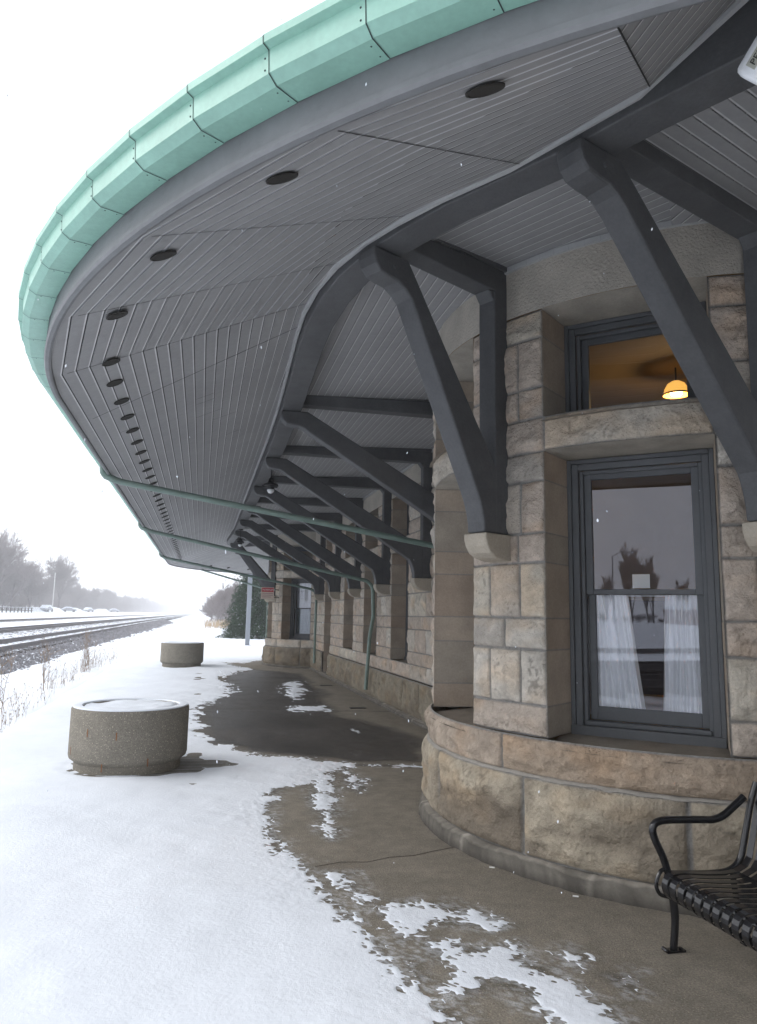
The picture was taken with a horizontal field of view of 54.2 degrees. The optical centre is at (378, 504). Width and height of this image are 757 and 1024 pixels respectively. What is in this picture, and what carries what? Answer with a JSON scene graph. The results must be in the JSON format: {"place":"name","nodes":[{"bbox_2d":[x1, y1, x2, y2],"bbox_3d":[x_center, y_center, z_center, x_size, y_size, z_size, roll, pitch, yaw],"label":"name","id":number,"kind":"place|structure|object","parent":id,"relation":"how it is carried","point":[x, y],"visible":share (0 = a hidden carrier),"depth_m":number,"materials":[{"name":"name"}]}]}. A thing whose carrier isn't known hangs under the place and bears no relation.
{"place":"outdoors","nodes":[
{"label":"outdoors","id":0,"kind":"place"},
{"bbox_2d":[0,623,182,731],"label":"snowy verge","id":1,"kind":"structure","parent":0,"point":[32,676],"depth_m":19.32,"materials":[{"name":"white snow"}]},
{"bbox_2d":[0,625,159,731],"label":"dry weeds","id":2,"kind":"object","parent":1,"relation":"on","point":[87,653],"visible":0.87,"depth_m":15.77,"materials":[{"name":"brown plant"}]},
{"bbox_2d":[0,0,251,612],"label":"sky","id":3,"kind":"structure","parent":0,"point":[76,75],"materials":[{"name":"white"}]},
{"bbox_2d":[0,609,264,640],"bbox_3d":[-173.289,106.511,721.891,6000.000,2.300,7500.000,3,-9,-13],"label":"ground","id":4,"kind":"structure","parent":0,"point":[191,627],"depth_m":116.22,"materials":[{"name":"white snow"}]},
{"bbox_2d":[2,596,14,609],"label":"bare shrub","id":5,"kind":"object","parent":4,"relation":"on","point":[7,603],"visible":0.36,"depth_m":192.84,"materials":[{"name":"grey plant"}]},
{"bbox_2d":[0,574,25,609],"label":"bare tree","id":6,"kind":"object","parent":4,"relation":"on","point":[7,597],"visible":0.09,"depth_m":180.96,"materials":[{"name":"grey plant"}]},
{"bbox_2d":[0,524,29,589],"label":"bare tree","id":7,"kind":"object","parent":4,"relation":"on","point":[7,555],"visible":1,"depth_m":160.82,"materials":[{"name":"grey plant"}]},
{"bbox_2d":[0,606,32,612],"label":"rail fence","id":8,"kind":"object","parent":4,"relation":"on","point":[14,610],"visible":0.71,"depth_m":143.81,"materials":[{"name":"grey wood"}]},
{"bbox_2d":[5,592,33,609],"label":"bare shrub","id":9,"kind":"object","parent":4,"relation":"on","point":[18,600],"visible":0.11,"depth_m":201.16,"materials":[{"name":"grey plant"}]},
{"bbox_2d":[8,563,42,606],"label":"bare tree","id":10,"kind":"object","parent":4,"relation":"on","point":[29,590],"visible":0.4,"depth_m":186.18,"materials":[{"name":"grey plant"}]},
{"bbox_2d":[15,596,35,606],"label":"bare shrub","id":11,"kind":"object","parent":4,"relation":"on","point":[24,601],"visible":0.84,"depth_m":190.09,"materials":[{"name":"grey plant"}]},
{"bbox_2d":[0,547,51,609],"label":"bare tree","id":12,"kind":"object","parent":4,"relation":"on","point":[12,579],"visible":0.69,"depth_m":173.48,"materials":[{"name":"grey plant"}]},
{"bbox_2d":[22,607,46,611],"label":"snow bank","id":13,"kind":"structure","parent":4,"relation":"on","point":[37,609],"depth_m":184.03,"materials":[{"name":"white snow"}]},
{"bbox_2d":[31,596,46,606],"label":"bare shrub","id":14,"kind":"object","parent":4,"relation":"on","point":[37,602],"visible":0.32,"depth_m":220.34,"materials":[{"name":"grey plant"}]},
{"bbox_2d":[31,579,49,606],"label":"bare tree","id":15,"kind":"object","parent":4,"relation":"on","point":[43,589],"visible":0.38,"depth_m":217.56,"materials":[{"name":"grey plant"}]},
{"bbox_2d":[37,594,53,606],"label":"bare shrub","id":16,"kind":"object","parent":4,"relation":"on","point":[46,599],"visible":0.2,"depth_m":236.29,"materials":[{"name":"grey plant"}]},
{"bbox_2d":[33,568,58,606],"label":"bare tree","id":17,"kind":"object","parent":4,"relation":"on","point":[49,591],"visible":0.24,"depth_m":225.16,"materials":[{"name":"grey plant"}]},
{"bbox_2d":[40,605,52,611],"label":"parked car","id":18,"kind":"object","parent":4,"relation":"on","point":[46,607],"visible":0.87,"depth_m":185.57,"materials":[{"name":"paint"}]},
{"bbox_2d":[52,573,55,606],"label":"utility pole","id":19,"kind":"object","parent":4,"relation":"on","point":[53,590],"visible":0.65,"depth_m":197.04,"materials":[{"name":"grey wood"}]},
{"bbox_2d":[49,607,63,611],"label":"snow bank","id":20,"kind":"structure","parent":4,"relation":"on","point":[55,609],"depth_m":203.12,"materials":[{"name":"white snow"}]},
{"bbox_2d":[48,598,65,607],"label":"bare shrub","id":21,"kind":"object","parent":4,"relation":"on","point":[55,602],"visible":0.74,"depth_m":243.81,"materials":[{"name":"grey plant"}]},
{"bbox_2d":[41,553,81,607],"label":"bare tree","id":22,"kind":"object","parent":4,"relation":"on","point":[61,570],"visible":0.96,"depth_m":214.33,"materials":[{"name":"grey plant"}]},
{"bbox_2d":[53,593,74,608],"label":"bare shrub","id":23,"kind":"object","parent":4,"relation":"on","point":[68,601],"visible":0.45,"depth_m":255.35,"materials":[{"name":"grey plant"}]},
{"bbox_2d":[57,581,80,607],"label":"bare tree","id":24,"kind":"object","parent":4,"relation":"on","point":[69,589],"visible":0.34,"depth_m":267.15,"materials":[{"name":"grey plant"}]},
{"bbox_2d":[62,607,76,611],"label":"parked car","id":25,"kind":"object","parent":4,"relation":"on","point":[65,609],"visible":0.92,"depth_m":217.98,"materials":[{"name":"paint"}]},
{"bbox_2d":[68,598,81,607],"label":"bare shrub","id":26,"kind":"object","parent":4,"relation":"on","point":[72,604],"visible":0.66,"depth_m":263.19,"materials":[{"name":"grey plant"}]},
{"bbox_2d":[66,608,86,612],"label":"snow bank","id":27,"kind":"structure","parent":4,"relation":"on","point":[79,610],"depth_m":229.89,"materials":[{"name":"white snow"}]},
{"bbox_2d":[73,583,87,607],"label":"bare tree","id":28,"kind":"object","parent":4,"relation":"on","point":[82,595],"visible":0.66,"depth_m":277.75,"materials":[{"name":"grey plant"}]},
{"bbox_2d":[81,596,94,607],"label":"bare shrub","id":29,"kind":"object","parent":4,"relation":"on","point":[88,603],"visible":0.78,"depth_m":312.52,"materials":[{"name":"grey plant"}]},
{"bbox_2d":[83,607,93,611],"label":"parked car","id":30,"kind":"object","parent":4,"relation":"on","point":[88,609],"visible":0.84,"depth_m":248.50,"materials":[{"name":"paint"}]},
{"bbox_2d":[84,587,100,611],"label":"bare tree","id":31,"kind":"object","parent":4,"relation":"on","point":[94,592],"visible":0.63,"depth_m":319.57,"materials":[{"name":"grey plant"}]},
{"bbox_2d":[88,601,98,608],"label":"bare shrub","id":32,"kind":"object","parent":4,"relation":"on","point":[97,605],"visible":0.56,"depth_m":316.70,"materials":[{"name":"grey plant"}]},
{"bbox_2d":[0,613,188,622],"bbox_3d":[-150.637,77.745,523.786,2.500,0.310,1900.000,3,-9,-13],"label":"railway track","id":33,"kind":"structure","parent":4,"relation":"on","point":[2,620],"depth_m":127.01,"materials":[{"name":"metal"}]},
{"bbox_2d":[0,614,195,674],"bbox_3d":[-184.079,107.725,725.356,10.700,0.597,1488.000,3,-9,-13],"label":"ballast","id":34,"kind":"structure","parent":4,"relation":"on","point":[25,633],"depth_m":48.51,"materials":[{"name":"stone"}]},
{"bbox_2d":[0,619,172,682],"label":"ballast stones","id":35,"kind":"object","parent":34,"relation":"on","point":[108,635],"visible":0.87,"depth_m":31.92,"materials":[{"name":"grey gravel"}]},
{"bbox_2d":[0,614,192,656],"bbox_3d":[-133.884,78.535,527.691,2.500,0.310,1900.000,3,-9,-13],"label":"railway track","id":36,"kind":"structure","parent":34,"relation":"on","point":[21,645],"depth_m":34.96,"materials":[{"name":"metal"}]},
{"bbox_2d":[0,613,194,634],"bbox_3d":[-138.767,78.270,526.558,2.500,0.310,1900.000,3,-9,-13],"label":"railway track","id":37,"kind":"structure","parent":34,"relation":"on","point":[23,628],"depth_m":64.12,"materials":[{"name":"metal"}]},
{"bbox_2d":[91,609,110,612],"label":"snow bank","id":38,"kind":"structure","parent":4,"relation":"on","point":[102,610],"depth_m":277.36,"materials":[{"name":"white snow"}]},
{"bbox_2d":[98,602,107,608],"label":"bare shrub","id":39,"kind":"object","parent":4,"relation":"on","point":[102,606],"visible":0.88,"depth_m":329.42,"materials":[{"name":"grey plant"}]},
{"bbox_2d":[96,587,114,608],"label":"bare tree","id":40,"kind":"object","parent":4,"relation":"on","point":[107,597],"visible":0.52,"depth_m":368.07,"materials":[{"name":"grey plant"}]},
{"bbox_2d":[106,590,118,602],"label":"bare tree","id":41,"kind":"object","parent":4,"relation":"on","point":[111,594],"visible":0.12,"depth_m":387.22,"materials":[{"name":"grey plant"}]},
{"bbox_2d":[111,601,120,611],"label":"bare shrub","id":42,"kind":"object","parent":4,"relation":"on","point":[117,606],"visible":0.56,"depth_m":375.60,"materials":[{"name":"grey plant"}]},
{"bbox_2d":[119,602,128,611],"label":"bare shrub","id":43,"kind":"object","parent":4,"relation":"on","point":[124,605],"visible":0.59,"depth_m":410.17,"materials":[{"name":"grey plant"}]},
{"bbox_2d":[123,598,133,611],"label":"bare tree","id":44,"kind":"object","parent":4,"relation":"on","point":[128,601],"visible":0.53,"depth_m":467.97,"materials":[{"name":"grey plant"}]},
{"bbox_2d":[95,596,178,612],"bbox_3d":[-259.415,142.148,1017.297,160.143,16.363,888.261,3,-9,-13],"label":"distant wood","id":45,"kind":"object","parent":4,"relation":"on","point":[155,606],"visible":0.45,"depth_m":759.20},
{"bbox_2d":[133,597,140,604],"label":"bare tree","id":46,"kind":"object","parent":4,"relation":"on","point":[137,601],"visible":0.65,"depth_m":557.02,"materials":[{"name":"grey plant"}]},
{"bbox_2d":[201,604,220,621],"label":"bare shrub","id":47,"kind":"object","parent":4,"relation":"on","point":[208,613],"visible":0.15,"depth_m":138.97,"materials":[{"name":"grey plant"}]},
{"bbox_2d":[197,593,226,621],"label":"bare shrub","id":48,"kind":"object","parent":4,"relation":"on","point":[205,609],"visible":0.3,"depth_m":108.88,"materials":[{"name":"grey plant"}]},
{"bbox_2d":[204,619,229,628],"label":"dry weeds","id":49,"kind":"object","parent":4,"relation":"on","point":[210,623],"visible":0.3,"depth_m":83.75,"materials":[{"name":"beige plant"}]},
{"bbox_2d":[205,593,235,622],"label":"bare shrub","id":50,"kind":"object","parent":4,"relation":"on","point":[219,607],"visible":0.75,"depth_m":102.17,"materials":[{"name":"grey plant"}]},
{"bbox_2d":[211,576,239,613],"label":"bare tree","id":51,"kind":"object","parent":4,"relation":"on","point":[227,592],"visible":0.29,"depth_m":105.06,"materials":[{"name":"grey plant"}]},
{"bbox_2d":[215,575,266,638],"bbox_3d":[-8.085,5.941,50.064,5.834,6.936,5.381,3,-9,-13],"label":"evergreen tree","id":52,"kind":"object","parent":4,"relation":"on","point":[236,626],"visible":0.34,"depth_m":48.80,"materials":[{"name":"green plant"}]},
{"bbox_2d":[0,1,699,908],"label":"falling snow","id":53,"kind":"structure","parent":0,"point":[260,405],"depth_m":1.83,"materials":[{"name":"white snow"}]},
{"bbox_2d":[67,640,756,1023],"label":"platform","id":54,"kind":"structure","parent":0,"point":[709,976],"depth_m":4.32,"materials":[{"name":"concrete"}]},
{"bbox_2d":[0,640,638,1023],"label":"snow","id":55,"kind":"structure","parent":54,"relation":"on","point":[232,927],"depth_m":4.07,"materials":[{"name":"white snow"}]},
{"bbox_2d":[68,698,188,775],"bbox_3d":[-2.628,2.422,7.813,1.190,0.645,1.190,3,-9,-13],"label":"planter","id":56,"kind":"object","parent":55,"relation":"on","point":[124,736],"visible":1,"depth_m":7.33,"materials":[{"name":"grey concrete"}]},
{"bbox_2d":[160,641,203,667],"bbox_3d":[-5.929,4.509,22.328,1.260,0.730,1.260,3,-9,-13],"label":"planter","id":57,"kind":"object","parent":55,"relation":"on","point":[180,654],"visible":1,"depth_m":21.81,"materials":[{"name":"grey concrete"}]},
{"bbox_2d":[245,574,252,645],"bbox_3d":[-6.609,4.886,37.795,0.360,4.620,0.360,3,-9,-13],"label":"post","id":58,"kind":"object","parent":55,"relation":"on","point":[248,614],"visible":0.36,"depth_m":37.60,"materials":[{"name":"grey metal"}]},
{"bbox_2d":[315,847,453,866],"bbox_3d":[0.080,2.369,4.969,1.069,0.001,0.072,5,-9,-25],"label":"pavement crack","id":59,"kind":"object","parent":54,"relation":"on","point":[396,856],"visible":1,"depth_m":4.99,"materials":[{"name":"grey concrete"}]},
{"bbox_2d":[18,0,756,921],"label":"station building","id":60,"kind":"structure","parent":54,"relation":"on","point":[462,320],"depth_m":4.80,"materials":[{"name":"stone"}]},
{"bbox_2d":[235,529,243,546],"bbox_3d":[-3.747,0.906,20.056,0.227,0.482,0.228,-4,-10,31],"label":"hanging lantern","id":61,"kind":"object","parent":60,"relation":"hanging from","point":[240,542],"visible":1,"depth_m":20.00,"materials":[{"name":"metal"}]},
{"bbox_2d":[261,587,278,598],"bbox_3d":[-3.231,2.772,23.037,0.332,0.360,0.930,-4,-10,31],"label":"warning sign","id":62,"kind":"object","parent":60,"relation":"attached to","point":[267,592],"visible":0.99,"depth_m":22.78,"materials":[{"name":"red metal"}]},
{"bbox_2d":[262,470,277,493],"bbox_3d":[-1.632,-0.394,11.249,0.227,0.462,0.228,-4,-10,31],"label":"hanging lantern","id":63,"kind":"object","parent":60,"relation":"hanging from","point":[270,485],"visible":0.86,"depth_m":11.18,"materials":[{"name":"metal"}]},
{"bbox_2d":[289,579,310,639],"bbox_3d":[-2.337,3.289,23.283,0.971,1.905,0.170,-4,-10,28],"label":"window","id":64,"kind":"structure","parent":60,"relation":"in","point":[293,610],"depth_m":23.42,"materials":[{"name":"grey paint"}]},
{"bbox_2d":[292,547,308,569],"bbox_3d":[-2.314,1.725,23.506,0.971,0.785,0.140,-4,-10,28],"label":"window","id":65,"kind":"structure","parent":60,"relation":"in","point":[299,548],"depth_m":23.65,"materials":[{"name":"grey glass"}]},
{"bbox_2d":[296,609,310,633],"bbox_3d":[-2.255,3.728,23.384,0.840,0.830,0.065,-4,-10,29],"label":"curtain","id":66,"kind":"object","parent":60,"relation":"hanging from","point":[303,622],"visible":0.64,"depth_m":23.46,"materials":[{"name":"white fabric"}]},
{"bbox_2d":[297,583,310,607],"bbox_3d":[-2.239,2.893,23.510,0.840,0.780,0.062,-4,-10,28],"label":"curtain","id":67,"kind":"object","parent":60,"relation":"hanging from","point":[303,598],"visible":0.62,"depth_m":23.59,"materials":[{"name":"white fabric"}]},
{"bbox_2d":[404,560,408,659],"bbox_3d":[0.672,1.783,12.937,0.125,1.905,1.140,3,-9,-13],"label":"window","id":68,"kind":"structure","parent":60,"relation":"in","point":[407,564],"depth_m":13.42,"materials":[{"name":"grey paint"}]},
{"bbox_2d":[407,504,408,534],"bbox_3d":[0.709,0.221,13.174,0.140,0.785,1.140,3,-9,-13],"label":"window","id":69,"kind":"structure","parent":60,"relation":"in","point":[407,504],"depth_m":13.67,"materials":[{"name":"grey paint"}]},
{"bbox_2d":[564,301,706,411],"bbox_3d":[1.814,-0.957,5.234,0.971,0.785,0.140,-4,-10,30],"label":"window","id":70,"kind":"structure","parent":60,"relation":"in","point":[577,368],"depth_m":5.40,"materials":[{"name":"grey paint"}]},
{"bbox_2d":[632,574,649,587],"bbox_3d":[1.802,0.526,5.074,0.115,0.095,0.006,-4,-10,30],"label":"card","id":71,"kind":"object","parent":60,"relation":"on","point":[640,580],"visible":1,"depth_m":5.07,"materials":[{"name":"white paper"}]},
{"bbox_2d":[596,595,695,596],"bbox_3d":[1.842,0.628,5.095,0.840,0.010,0.012,-4,-10,30],"label":"curtain rod","id":72,"kind":"object","parent":60,"relation":"attached to","point":[650,595],"visible":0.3,"depth_m":5.08,"materials":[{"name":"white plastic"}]},
{"bbox_2d":[588,595,645,708],"bbox_3d":[1.648,1.045,5.132,0.380,0.830,0.065,-4,-10,30],"label":"curtain","id":73,"kind":"object","parent":72,"relation":"hanging from","point":[619,682],"visible":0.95,"depth_m":5.14,"materials":[{"name":"white fabric"}]},
{"bbox_2d":[663,595,701,713],"bbox_3d":[2.047,1.018,4.904,0.340,0.830,0.063,-4,-10,30],"label":"curtain","id":74,"kind":"object","parent":72,"relation":"hanging from","point":[682,683],"visible":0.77,"depth_m":4.93,"materials":[{"name":"white fabric"}]},
{"bbox_2d":[567,448,727,748],"bbox_3d":[1.792,0.607,5.011,0.971,1.905,0.170,-4,-10,30],"label":"window","id":75,"kind":"structure","parent":60,"relation":"in","point":[713,718],"depth_m":4.96,"materials":[{"name":"grey paint"}]},
{"bbox_2d":[662,367,686,398],"bbox_3d":[2.890,-1.196,7.184,0.260,0.290,0.260,3,-9,-13],"label":"pendant lamp","id":76,"kind":"object","parent":60,"relation":"hanging from","point":[676,389],"visible":0.95,"depth_m":7.12,"materials":[{"name":"glass"}]},
{"bbox_2d":[738,36,756,84],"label":"surveillance camera","id":77,"kind":"object","parent":60,"relation":"attached to","point":[747,69],"visible":1,"depth_m":2.13,"materials":[{"name":"white plastic"}]},
{"bbox_2d":[649,781,756,953],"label":"bench","id":78,"kind":"object","parent":54,"relation":"on","point":[673,879],"visible":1,"depth_m":3.60,"materials":[{"name":"black paint"}]}
]}

